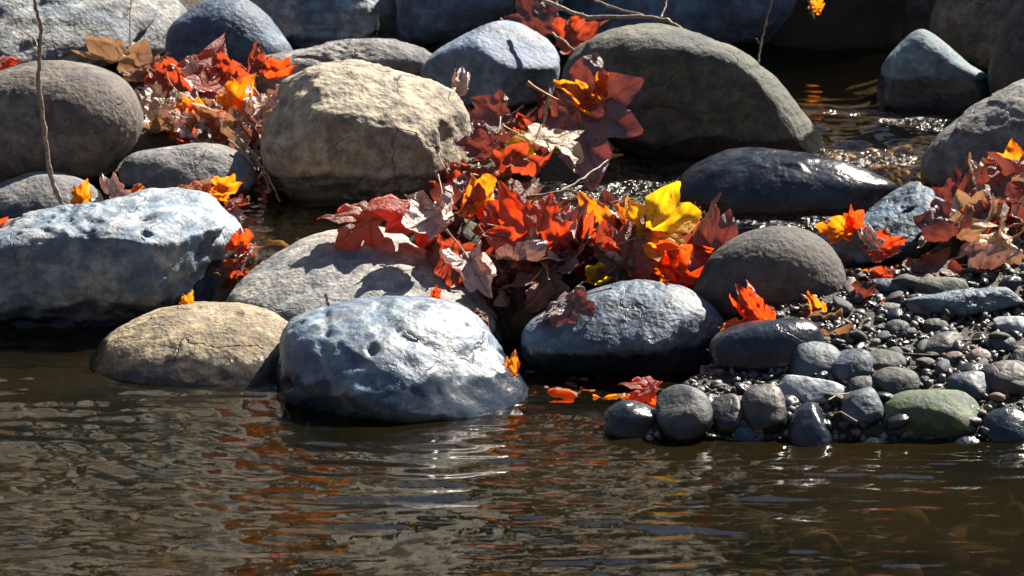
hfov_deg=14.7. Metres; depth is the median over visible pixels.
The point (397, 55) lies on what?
boulder
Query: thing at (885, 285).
stone
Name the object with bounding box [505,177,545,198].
leaf
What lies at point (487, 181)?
leaf
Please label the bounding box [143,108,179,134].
leaf
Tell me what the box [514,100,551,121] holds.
leaf
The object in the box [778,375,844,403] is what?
stone
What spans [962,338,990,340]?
twig
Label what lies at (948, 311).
pebble
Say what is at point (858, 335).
pebble
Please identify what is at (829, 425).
pebble
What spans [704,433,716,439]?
pebble
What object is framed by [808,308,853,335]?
leaf
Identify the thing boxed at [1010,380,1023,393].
pebble
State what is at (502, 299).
leaf
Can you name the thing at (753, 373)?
pebble
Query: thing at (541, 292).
leaf
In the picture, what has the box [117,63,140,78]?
leaf
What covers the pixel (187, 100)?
leaf
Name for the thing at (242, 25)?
boulder
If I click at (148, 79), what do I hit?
leaf
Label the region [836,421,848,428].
pebble
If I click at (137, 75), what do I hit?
leaf
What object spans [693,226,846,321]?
boulder
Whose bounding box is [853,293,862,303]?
pebble
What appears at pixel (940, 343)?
stone
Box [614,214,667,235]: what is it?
leaf
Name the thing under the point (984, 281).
pebble
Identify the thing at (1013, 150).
leaf
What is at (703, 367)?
leaf
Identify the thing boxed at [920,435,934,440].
pebble
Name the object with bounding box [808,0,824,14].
leaf
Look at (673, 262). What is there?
leaf
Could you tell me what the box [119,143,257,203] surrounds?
boulder
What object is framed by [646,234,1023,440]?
gravel
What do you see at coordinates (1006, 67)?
boulder
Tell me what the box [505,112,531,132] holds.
leaf
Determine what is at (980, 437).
pebble
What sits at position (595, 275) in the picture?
leaf
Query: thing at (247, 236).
leaf
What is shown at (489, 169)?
leaf
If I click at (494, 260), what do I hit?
leaf
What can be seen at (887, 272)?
leaf
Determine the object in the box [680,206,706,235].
leaf
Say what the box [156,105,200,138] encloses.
leaf
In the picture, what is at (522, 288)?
leaf
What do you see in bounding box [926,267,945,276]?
pebble
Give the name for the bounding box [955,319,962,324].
pebble
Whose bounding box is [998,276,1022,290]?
pebble
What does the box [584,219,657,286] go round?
leaf
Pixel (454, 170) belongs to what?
leaf
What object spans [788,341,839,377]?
stone
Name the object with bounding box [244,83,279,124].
leaf
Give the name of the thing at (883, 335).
pebble
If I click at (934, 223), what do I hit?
leaf
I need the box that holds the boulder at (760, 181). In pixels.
[677,147,897,229]
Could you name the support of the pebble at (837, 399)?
on the ground
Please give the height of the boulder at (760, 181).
0.166 m
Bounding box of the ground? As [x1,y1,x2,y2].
[0,0,1023,439]
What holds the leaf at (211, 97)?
on the ground
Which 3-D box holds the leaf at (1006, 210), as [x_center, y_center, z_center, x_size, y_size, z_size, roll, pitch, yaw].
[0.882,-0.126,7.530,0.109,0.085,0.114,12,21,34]
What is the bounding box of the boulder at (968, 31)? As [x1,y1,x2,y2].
[929,0,1014,74]
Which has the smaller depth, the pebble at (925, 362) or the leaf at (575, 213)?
the pebble at (925, 362)
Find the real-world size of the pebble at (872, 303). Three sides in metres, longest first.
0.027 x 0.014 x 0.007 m
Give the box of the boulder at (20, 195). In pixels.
[0,171,103,218]
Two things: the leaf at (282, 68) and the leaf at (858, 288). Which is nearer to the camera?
the leaf at (858, 288)
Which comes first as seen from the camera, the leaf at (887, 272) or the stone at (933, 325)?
the stone at (933, 325)
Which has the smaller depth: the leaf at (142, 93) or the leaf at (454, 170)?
the leaf at (454, 170)
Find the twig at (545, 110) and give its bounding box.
[542,99,549,127]
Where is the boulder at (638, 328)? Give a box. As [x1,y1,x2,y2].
[521,279,724,376]
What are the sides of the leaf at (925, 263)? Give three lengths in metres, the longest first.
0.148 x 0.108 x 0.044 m
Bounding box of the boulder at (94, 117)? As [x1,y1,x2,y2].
[0,60,143,183]
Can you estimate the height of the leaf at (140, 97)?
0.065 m
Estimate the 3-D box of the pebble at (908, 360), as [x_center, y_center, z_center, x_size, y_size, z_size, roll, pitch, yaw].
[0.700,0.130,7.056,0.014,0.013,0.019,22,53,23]
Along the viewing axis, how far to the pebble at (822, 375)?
6.99 m
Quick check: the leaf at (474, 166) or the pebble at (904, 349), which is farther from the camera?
the leaf at (474, 166)
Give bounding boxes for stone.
[603,400,656,437]
[655,384,712,442]
[711,394,743,434]
[729,426,765,440]
[741,384,787,434]
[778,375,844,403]
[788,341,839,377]
[788,402,833,445]
[832,348,873,381]
[841,387,883,428]
[849,376,878,391]
[863,436,905,442]
[864,278,911,292]
[869,349,906,370]
[871,367,919,394]
[875,302,902,311]
[883,389,980,439]
[884,319,908,337]
[899,287,1023,317]
[912,277,968,293]
[916,331,963,356]
[922,318,948,331]
[946,351,962,361]
[947,370,990,400]
[949,434,979,443]
[968,348,991,360]
[981,360,1023,395]
[982,407,1023,441]
[989,337,1015,351]
[993,316,1023,333]
[1009,349,1023,362]
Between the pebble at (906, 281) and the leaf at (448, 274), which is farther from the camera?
the leaf at (448, 274)
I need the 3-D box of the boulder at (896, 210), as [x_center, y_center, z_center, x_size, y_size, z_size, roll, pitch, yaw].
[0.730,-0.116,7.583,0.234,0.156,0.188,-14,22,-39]
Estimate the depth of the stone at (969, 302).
7.20 m
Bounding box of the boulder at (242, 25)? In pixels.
[165,0,292,94]
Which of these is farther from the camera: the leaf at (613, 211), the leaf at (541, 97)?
the leaf at (541, 97)
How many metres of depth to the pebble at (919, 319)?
7.17 m
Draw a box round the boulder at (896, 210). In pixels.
[832,181,951,268]
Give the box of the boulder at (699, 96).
[561,23,824,172]
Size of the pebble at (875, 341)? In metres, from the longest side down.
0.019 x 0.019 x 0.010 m
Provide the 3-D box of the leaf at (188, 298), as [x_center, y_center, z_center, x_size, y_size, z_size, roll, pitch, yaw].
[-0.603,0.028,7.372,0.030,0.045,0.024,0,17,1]
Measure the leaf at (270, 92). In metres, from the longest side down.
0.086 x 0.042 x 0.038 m
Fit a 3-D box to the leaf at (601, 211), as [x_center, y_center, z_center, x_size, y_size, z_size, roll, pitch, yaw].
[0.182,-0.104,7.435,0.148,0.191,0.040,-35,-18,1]
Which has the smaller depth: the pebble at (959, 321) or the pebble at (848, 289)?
the pebble at (959, 321)
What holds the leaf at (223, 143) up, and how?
on the ground
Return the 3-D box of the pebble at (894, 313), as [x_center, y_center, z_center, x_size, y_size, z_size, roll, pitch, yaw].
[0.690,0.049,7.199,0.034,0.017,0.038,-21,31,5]
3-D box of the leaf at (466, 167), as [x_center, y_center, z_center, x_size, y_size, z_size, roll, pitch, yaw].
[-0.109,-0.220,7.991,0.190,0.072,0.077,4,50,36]
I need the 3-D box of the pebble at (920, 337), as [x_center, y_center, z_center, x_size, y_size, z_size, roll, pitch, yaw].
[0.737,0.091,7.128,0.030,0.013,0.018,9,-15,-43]
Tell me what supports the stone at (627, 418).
on the ground
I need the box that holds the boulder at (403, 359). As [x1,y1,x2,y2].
[276,295,527,422]
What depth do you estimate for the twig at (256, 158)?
7.98 m
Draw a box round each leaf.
[0,55,22,70]
[0,217,7,223]
[70,178,91,204]
[71,36,169,68]
[99,172,130,198]
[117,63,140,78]
[120,68,146,86]
[125,183,147,192]
[131,81,141,91]
[134,82,168,101]
[137,86,162,96]
[139,83,182,128]
[142,54,159,71]
[142,56,192,96]
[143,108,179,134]
[144,57,177,83]
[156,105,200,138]
[164,72,220,109]
[169,130,178,142]
[170,33,227,110]
[170,57,223,92]
[171,105,228,143]
[172,119,196,143]
[174,94,204,112]
[177,100,194,113]
[177,178,223,197]
[178,290,193,305]
[184,119,208,125]
[186,103,227,142]
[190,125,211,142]
[193,88,198,97]
[198,52,257,97]
[198,95,217,105]
[201,98,212,105]
[205,132,214,143]
[206,103,215,108]
[209,186,229,201]
[210,173,243,198]
[216,72,256,116]
[216,141,228,146]
[218,255,256,278]
[219,115,260,170]
[220,106,258,126]
[224,227,253,252]
[225,194,253,212]
[229,206,249,222]
[232,122,255,138]
[234,240,255,271]
[235,98,242,112]
[242,100,268,125]
[242,131,259,160]
[243,112,262,155]
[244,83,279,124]
[247,39,272,83]
[248,242,258,255]
[251,56,296,79]
[259,108,273,123]
[267,89,274,96]
[316,201,404,250]
[364,194,461,248]
[401,174,453,240]
[425,219,475,286]
[429,160,484,182]
[429,173,485,209]
[430,284,440,298]
[439,229,495,297]
[447,163,497,188]
[451,66,470,95]
[452,186,467,228]
[454,116,515,162]
[458,172,496,220]
[468,90,523,129]
[469,164,497,190]
[471,302,488,326]
[472,200,498,256]
[473,141,553,178]
[474,199,503,224]
[477,285,494,302]
[478,286,509,306]
[480,234,564,261]
[480,244,511,293]
[482,180,579,281]
[487,166,492,174]
[489,107,537,157]
[489,255,510,283]
[493,259,510,286]
[495,130,541,172]
[497,261,584,312]
[498,261,541,280]
[500,0,567,36]
[500,130,535,155]
[500,281,554,313]
[503,123,584,163]
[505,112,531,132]
[505,173,513,182]
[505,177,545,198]
[505,349,520,376]
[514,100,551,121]
[517,260,562,271]
[518,131,548,156]
[519,285,527,301]
[521,86,552,115]
[523,369,587,396]
[525,200,590,284]
[526,53,643,191]
[534,281,611,327]
[535,224,542,239]
[536,88,560,116]
[537,109,557,124]
[549,209,595,268]
[551,12,607,54]
[553,79,606,115]
[554,249,568,256]
[557,216,598,261]
[558,238,591,261]
[560,204,570,213]
[563,257,597,277]
[568,210,595,247]
[569,222,598,247]
[577,191,629,230]
[577,236,622,260]
[578,247,597,265]
[580,249,608,286]
[580,376,629,397]
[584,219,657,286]
[584,262,615,284]
[590,270,618,288]
[593,71,608,97]
[597,244,634,266]
[599,189,625,207]
[607,200,651,230]
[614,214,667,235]
[615,181,701,261]
[618,376,663,404]
[628,242,688,284]
[640,215,645,232]
[652,240,712,286]
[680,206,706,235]
[682,233,693,242]
[682,365,709,383]
[686,232,694,243]
[688,192,738,271]
[692,201,700,232]
[718,318,748,330]
[729,280,775,320]
[805,291,827,313]
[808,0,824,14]
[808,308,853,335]
[814,215,855,242]
[838,280,878,298]
[843,205,864,234]
[858,224,884,251]
[858,227,909,262]
[861,270,877,281]
[867,265,889,277]
[873,267,894,277]
[902,246,963,278]
[913,198,972,247]
[931,166,977,202]
[941,152,1014,198]
[949,209,1016,245]
[949,228,1023,270]
[951,189,1002,222]
[959,197,1011,245]
[959,240,1015,269]
[966,152,1023,197]
[968,152,984,178]
[969,180,1023,206]
[974,200,1023,235]
[988,138,1022,159]
[999,216,1023,257]
[1012,172,1023,181]
[1012,196,1023,225]
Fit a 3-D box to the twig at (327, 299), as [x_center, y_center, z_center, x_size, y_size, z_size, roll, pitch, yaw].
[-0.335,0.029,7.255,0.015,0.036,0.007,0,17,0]
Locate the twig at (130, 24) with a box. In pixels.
[129,0,131,45]
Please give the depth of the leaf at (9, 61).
8.43 m
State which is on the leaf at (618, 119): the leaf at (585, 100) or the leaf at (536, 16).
the leaf at (585, 100)
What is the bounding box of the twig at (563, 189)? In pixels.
[532,159,608,196]
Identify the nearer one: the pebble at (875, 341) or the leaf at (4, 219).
the pebble at (875, 341)
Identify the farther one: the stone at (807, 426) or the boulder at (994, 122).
the boulder at (994, 122)
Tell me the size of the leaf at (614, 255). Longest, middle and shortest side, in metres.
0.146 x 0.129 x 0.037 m
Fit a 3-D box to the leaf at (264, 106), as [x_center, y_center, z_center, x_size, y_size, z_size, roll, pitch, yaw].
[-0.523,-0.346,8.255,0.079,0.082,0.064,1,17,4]
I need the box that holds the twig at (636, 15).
[541,0,681,27]
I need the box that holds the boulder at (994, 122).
[920,79,1023,186]
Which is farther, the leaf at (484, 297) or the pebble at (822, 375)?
the leaf at (484, 297)
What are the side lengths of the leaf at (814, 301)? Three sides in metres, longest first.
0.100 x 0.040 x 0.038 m
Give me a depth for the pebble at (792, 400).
6.92 m
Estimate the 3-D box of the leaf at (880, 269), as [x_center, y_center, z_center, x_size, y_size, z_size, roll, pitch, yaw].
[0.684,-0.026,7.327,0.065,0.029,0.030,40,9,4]
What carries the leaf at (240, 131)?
on the ground
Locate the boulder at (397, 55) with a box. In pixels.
[246,38,431,93]
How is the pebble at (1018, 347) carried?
on the ground
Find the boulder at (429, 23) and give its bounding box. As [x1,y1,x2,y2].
[395,0,563,47]
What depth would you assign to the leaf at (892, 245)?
7.38 m
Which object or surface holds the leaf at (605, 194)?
on the water
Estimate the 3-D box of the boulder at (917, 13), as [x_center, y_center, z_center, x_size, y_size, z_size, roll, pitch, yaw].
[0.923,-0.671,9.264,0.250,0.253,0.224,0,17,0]
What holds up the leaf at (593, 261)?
on the leaf at (615, 276)
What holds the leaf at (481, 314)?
on the boulder at (303, 275)
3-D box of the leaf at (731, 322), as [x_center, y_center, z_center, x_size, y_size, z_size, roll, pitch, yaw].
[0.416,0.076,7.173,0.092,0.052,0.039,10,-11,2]
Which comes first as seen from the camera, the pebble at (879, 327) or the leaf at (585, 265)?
the pebble at (879, 327)
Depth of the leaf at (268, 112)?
8.26 m
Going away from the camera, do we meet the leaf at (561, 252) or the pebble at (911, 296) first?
the pebble at (911, 296)
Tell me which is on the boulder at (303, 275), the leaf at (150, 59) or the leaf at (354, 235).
the leaf at (354, 235)
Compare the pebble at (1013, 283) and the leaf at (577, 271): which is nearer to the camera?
the pebble at (1013, 283)
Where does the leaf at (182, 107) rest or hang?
on the ground
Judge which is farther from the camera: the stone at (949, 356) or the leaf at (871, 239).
the leaf at (871, 239)
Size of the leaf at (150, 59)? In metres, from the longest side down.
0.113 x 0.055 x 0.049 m
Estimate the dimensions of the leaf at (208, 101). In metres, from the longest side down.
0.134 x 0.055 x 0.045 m
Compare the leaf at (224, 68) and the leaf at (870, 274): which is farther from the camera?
the leaf at (224, 68)
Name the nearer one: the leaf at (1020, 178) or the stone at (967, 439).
the stone at (967, 439)
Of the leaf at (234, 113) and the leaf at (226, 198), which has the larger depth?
the leaf at (234, 113)
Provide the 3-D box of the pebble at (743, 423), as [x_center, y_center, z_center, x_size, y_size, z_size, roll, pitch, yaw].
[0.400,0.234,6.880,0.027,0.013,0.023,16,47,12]
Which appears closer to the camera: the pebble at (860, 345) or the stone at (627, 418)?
the stone at (627, 418)
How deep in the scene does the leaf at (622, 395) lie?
7.09 m
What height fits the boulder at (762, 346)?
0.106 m
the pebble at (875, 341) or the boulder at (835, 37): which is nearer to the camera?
the pebble at (875, 341)
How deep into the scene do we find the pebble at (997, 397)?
6.92 m
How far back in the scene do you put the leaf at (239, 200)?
7.82 m
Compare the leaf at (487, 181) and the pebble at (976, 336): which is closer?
the pebble at (976, 336)
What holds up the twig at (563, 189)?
on the water
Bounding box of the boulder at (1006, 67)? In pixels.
[987,0,1023,96]
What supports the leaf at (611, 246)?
on the leaf at (614, 255)
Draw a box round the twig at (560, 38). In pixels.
[551,32,574,49]
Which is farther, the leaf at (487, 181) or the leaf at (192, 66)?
the leaf at (192, 66)
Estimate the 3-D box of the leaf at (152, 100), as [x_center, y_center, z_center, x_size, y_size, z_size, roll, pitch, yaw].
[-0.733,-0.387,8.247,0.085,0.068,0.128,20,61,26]
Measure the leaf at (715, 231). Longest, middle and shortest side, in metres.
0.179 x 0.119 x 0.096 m
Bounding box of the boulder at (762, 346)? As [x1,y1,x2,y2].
[708,318,823,372]
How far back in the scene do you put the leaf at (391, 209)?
7.46 m
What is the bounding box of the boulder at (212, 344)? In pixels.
[87,301,288,386]
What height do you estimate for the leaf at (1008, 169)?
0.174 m
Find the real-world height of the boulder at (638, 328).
0.174 m
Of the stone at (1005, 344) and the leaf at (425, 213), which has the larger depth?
the leaf at (425, 213)
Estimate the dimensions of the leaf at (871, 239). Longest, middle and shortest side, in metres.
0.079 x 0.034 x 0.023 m
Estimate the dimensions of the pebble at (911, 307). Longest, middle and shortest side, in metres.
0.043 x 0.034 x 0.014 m
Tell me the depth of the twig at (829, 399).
6.92 m
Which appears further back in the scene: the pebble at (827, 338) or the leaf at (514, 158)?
the leaf at (514, 158)
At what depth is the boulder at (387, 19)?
9.21 m
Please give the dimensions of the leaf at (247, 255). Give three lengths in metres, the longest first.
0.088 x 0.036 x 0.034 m
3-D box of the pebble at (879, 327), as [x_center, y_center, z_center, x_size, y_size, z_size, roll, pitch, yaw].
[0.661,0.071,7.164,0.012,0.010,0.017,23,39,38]
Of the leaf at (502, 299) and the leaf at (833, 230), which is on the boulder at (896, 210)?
the leaf at (833, 230)
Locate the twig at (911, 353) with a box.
[869,346,933,355]
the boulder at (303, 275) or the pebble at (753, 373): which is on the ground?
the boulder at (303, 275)
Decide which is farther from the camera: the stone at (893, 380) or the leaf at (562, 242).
the leaf at (562, 242)
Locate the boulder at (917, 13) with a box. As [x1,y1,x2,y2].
[903,0,935,39]
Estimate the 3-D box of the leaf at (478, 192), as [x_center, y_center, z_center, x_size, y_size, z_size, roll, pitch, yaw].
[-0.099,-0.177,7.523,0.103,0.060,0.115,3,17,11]
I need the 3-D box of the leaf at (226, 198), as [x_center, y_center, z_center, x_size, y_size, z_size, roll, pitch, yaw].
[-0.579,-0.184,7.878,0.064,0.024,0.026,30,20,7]
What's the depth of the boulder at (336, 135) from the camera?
7.95 m
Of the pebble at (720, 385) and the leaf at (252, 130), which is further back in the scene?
the leaf at (252, 130)
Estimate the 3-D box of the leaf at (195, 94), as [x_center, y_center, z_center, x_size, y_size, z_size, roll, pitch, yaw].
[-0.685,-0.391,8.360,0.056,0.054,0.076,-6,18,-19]
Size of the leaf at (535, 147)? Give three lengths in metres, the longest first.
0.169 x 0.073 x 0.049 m
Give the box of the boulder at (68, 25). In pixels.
[0,0,186,69]
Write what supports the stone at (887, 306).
on the ground
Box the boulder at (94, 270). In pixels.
[0,187,243,338]
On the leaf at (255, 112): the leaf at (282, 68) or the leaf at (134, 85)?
the leaf at (282, 68)
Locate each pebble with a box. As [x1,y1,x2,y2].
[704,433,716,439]
[706,393,716,402]
[711,383,726,387]
[731,376,741,383]
[734,382,750,394]
[740,419,748,427]
[747,369,757,377]
[747,377,754,382]
[769,371,778,376]
[784,394,799,409]
[814,322,824,327]
[814,371,828,379]
[824,336,831,340]
[824,392,842,403]
[825,418,833,431]
[831,338,846,346]
[833,296,852,313]
[833,324,841,329]
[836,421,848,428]
[842,278,855,296]
[848,330,867,341]
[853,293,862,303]
[853,319,859,325]
[854,342,865,348]
[857,271,866,279]
[858,421,868,428]
[862,324,870,328]
[865,300,876,306]
[870,338,880,345]
[875,324,883,330]
[876,331,889,340]
[877,391,892,401]
[884,291,902,303]
[885,307,902,319]
[885,413,909,430]
[886,339,896,346]
[887,346,903,355]
[891,274,919,288]
[892,269,899,277]
[899,346,910,352]
[901,340,909,345]
[906,294,916,298]
[906,303,924,314]
[906,328,916,335]
[906,357,910,365]
[913,315,924,326]
[915,357,934,367]
[916,339,926,355]
[917,335,928,340]
[920,375,928,380]
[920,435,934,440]
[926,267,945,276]
[926,352,939,356]
[935,359,949,375]
[940,307,954,318]
[950,339,964,352]
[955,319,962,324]
[955,355,964,359]
[956,362,983,371]
[961,268,982,275]
[969,416,982,426]
[972,333,983,341]
[976,434,984,439]
[977,358,988,366]
[980,277,988,284]
[988,331,1010,337]
[988,392,1005,402]
[997,350,1005,354]
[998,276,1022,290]
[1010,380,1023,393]
[1013,346,1023,349]
[1018,271,1023,278]
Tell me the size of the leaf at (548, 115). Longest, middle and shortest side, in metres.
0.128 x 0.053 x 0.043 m
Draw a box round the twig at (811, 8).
[807,0,814,18]
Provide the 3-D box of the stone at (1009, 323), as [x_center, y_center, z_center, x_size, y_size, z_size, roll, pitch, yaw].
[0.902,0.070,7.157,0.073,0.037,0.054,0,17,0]
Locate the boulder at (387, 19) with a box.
[377,0,403,41]
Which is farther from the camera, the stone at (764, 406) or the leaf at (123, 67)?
the leaf at (123, 67)
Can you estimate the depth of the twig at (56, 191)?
7.72 m
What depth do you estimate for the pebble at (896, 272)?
7.32 m
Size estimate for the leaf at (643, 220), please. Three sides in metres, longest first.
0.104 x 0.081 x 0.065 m
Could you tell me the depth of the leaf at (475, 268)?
7.34 m
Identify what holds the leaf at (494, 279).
on the ground
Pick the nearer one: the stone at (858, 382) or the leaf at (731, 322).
the stone at (858, 382)
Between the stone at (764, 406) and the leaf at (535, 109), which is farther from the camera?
the leaf at (535, 109)
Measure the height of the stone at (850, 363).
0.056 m
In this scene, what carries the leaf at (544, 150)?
on the leaf at (535, 147)
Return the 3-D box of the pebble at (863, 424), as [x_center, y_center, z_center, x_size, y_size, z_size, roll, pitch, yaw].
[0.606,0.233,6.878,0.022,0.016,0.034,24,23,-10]
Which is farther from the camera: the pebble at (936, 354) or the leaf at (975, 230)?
the leaf at (975, 230)
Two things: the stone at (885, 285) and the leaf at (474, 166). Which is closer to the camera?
the stone at (885, 285)
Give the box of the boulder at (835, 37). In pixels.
[766,0,905,75]
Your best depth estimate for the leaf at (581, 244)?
7.40 m
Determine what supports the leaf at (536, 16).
on the boulder at (429, 23)
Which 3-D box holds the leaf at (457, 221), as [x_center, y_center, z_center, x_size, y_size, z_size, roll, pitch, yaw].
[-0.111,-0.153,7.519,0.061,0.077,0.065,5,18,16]
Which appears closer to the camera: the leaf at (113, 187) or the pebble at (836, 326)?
the pebble at (836, 326)
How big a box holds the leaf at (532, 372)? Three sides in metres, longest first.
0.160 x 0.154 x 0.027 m
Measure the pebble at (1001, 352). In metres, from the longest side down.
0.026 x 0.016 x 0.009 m
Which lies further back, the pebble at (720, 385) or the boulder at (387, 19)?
the boulder at (387, 19)
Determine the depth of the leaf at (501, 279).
7.42 m
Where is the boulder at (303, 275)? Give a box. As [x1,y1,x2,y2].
[226,226,505,347]
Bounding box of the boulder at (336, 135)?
[260,59,471,213]
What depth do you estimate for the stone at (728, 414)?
6.88 m
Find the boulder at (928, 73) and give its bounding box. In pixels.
[877,29,989,121]
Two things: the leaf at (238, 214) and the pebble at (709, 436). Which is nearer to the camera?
the pebble at (709, 436)
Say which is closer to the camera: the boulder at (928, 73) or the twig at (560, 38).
the twig at (560, 38)
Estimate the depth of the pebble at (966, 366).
7.01 m
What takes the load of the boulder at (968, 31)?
on the ground
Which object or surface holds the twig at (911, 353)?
on the ground
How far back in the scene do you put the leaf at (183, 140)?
8.17 m
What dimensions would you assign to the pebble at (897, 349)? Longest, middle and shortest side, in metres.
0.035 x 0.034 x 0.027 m
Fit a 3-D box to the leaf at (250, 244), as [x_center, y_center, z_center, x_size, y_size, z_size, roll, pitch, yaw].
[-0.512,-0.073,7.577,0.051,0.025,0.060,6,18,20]
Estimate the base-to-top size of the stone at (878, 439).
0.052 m
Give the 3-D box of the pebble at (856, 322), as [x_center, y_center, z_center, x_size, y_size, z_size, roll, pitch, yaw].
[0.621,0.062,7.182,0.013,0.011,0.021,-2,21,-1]
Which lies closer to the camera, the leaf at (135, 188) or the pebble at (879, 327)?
the pebble at (879, 327)
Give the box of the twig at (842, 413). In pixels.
[822,411,856,422]
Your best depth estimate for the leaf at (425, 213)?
7.42 m
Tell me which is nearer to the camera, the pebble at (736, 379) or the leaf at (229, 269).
the pebble at (736, 379)
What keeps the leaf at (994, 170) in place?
on the leaf at (1010, 190)
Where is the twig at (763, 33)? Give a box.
[756,0,772,61]
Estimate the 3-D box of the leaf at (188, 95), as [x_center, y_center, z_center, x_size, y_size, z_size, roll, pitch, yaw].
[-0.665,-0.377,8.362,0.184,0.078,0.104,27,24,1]
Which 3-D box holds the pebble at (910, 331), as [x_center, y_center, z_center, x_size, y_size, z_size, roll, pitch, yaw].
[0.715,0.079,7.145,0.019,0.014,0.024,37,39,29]
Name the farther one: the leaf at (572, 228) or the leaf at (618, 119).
the leaf at (618, 119)
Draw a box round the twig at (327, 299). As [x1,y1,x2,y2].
[324,294,329,305]
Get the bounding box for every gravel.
[0,308,545,375]
[104,144,928,301]
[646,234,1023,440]
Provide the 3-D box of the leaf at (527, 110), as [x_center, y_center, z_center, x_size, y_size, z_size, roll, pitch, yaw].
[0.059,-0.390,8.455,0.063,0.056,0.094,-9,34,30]
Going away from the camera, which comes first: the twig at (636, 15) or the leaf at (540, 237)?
the leaf at (540, 237)
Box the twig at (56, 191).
[17,0,65,204]
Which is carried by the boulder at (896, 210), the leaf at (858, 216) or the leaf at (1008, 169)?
the leaf at (858, 216)
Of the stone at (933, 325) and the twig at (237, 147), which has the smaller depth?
the stone at (933, 325)
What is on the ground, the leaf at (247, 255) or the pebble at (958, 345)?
the pebble at (958, 345)
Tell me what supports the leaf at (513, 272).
on the leaf at (527, 266)
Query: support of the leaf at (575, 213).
on the leaf at (541, 292)
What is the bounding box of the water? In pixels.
[0,80,1023,575]
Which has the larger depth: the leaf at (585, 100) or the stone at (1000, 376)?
the leaf at (585, 100)
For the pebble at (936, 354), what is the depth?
7.07 m
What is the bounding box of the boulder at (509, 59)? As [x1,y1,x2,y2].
[420,20,559,112]
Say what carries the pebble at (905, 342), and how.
on the ground
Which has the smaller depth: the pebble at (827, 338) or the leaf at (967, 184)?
the pebble at (827, 338)
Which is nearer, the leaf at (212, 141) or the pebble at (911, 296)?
the pebble at (911, 296)
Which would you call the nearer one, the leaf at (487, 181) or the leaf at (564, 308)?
the leaf at (564, 308)
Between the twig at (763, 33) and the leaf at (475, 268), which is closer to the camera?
the leaf at (475, 268)
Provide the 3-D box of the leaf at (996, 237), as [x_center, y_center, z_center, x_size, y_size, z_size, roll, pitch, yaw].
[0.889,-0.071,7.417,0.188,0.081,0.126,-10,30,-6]
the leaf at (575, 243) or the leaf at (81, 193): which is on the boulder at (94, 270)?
the leaf at (81, 193)
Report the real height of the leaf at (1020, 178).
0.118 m
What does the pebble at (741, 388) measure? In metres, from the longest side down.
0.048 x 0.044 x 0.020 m
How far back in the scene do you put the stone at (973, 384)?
6.95 m
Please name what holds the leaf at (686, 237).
on the leaf
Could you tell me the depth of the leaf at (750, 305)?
7.18 m
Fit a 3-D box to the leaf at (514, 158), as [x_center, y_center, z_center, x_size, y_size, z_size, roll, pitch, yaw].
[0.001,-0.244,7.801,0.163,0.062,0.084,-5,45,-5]
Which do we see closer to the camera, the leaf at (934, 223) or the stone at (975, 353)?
the stone at (975, 353)
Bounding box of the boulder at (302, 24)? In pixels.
[250,0,379,49]
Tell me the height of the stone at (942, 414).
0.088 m
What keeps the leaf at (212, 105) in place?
on the ground
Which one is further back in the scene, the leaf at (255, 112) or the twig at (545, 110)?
the leaf at (255, 112)
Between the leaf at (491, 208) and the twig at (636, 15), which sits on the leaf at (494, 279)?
the leaf at (491, 208)
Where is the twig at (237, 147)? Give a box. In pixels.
[227,139,270,191]
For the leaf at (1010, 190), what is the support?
on the ground
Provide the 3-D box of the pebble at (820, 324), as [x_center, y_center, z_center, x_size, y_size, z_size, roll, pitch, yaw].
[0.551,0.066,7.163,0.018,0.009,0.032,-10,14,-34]
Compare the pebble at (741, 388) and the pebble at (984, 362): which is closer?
the pebble at (741, 388)
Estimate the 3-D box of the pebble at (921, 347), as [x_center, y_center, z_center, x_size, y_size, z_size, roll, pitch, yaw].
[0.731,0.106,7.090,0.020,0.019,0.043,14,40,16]
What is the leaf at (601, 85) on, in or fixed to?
on the leaf at (618, 119)
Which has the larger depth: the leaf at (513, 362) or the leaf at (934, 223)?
the leaf at (934, 223)
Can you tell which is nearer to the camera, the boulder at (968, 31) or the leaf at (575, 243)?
the leaf at (575, 243)
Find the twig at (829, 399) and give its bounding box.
[828,393,847,400]
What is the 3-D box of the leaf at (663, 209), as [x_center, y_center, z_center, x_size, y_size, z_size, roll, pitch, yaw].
[0.276,-0.120,7.400,0.192,0.140,0.057,-19,-21,-25]
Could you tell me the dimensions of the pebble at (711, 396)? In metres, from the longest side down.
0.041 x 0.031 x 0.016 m
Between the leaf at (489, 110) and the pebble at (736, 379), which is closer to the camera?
the pebble at (736, 379)
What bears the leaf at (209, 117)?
on the ground
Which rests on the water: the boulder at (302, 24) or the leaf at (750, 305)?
the boulder at (302, 24)
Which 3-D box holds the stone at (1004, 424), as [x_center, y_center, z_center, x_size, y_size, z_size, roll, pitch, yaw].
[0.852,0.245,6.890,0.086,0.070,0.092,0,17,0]
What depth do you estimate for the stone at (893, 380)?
6.94 m
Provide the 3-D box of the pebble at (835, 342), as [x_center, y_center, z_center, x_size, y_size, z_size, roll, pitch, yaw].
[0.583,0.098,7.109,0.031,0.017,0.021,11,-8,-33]
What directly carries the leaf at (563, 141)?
on the leaf at (481, 142)
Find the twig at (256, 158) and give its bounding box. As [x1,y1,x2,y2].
[239,139,280,201]
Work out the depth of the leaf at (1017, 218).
7.52 m
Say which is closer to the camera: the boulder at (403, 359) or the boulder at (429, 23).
the boulder at (403, 359)
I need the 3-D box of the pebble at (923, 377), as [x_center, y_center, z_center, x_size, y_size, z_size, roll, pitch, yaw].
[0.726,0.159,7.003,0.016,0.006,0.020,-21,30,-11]
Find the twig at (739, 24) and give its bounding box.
[551,0,795,66]
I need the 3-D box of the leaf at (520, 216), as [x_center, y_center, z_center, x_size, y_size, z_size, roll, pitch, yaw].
[0.035,-0.108,7.401,0.168,0.215,0.046,-30,-14,-15]

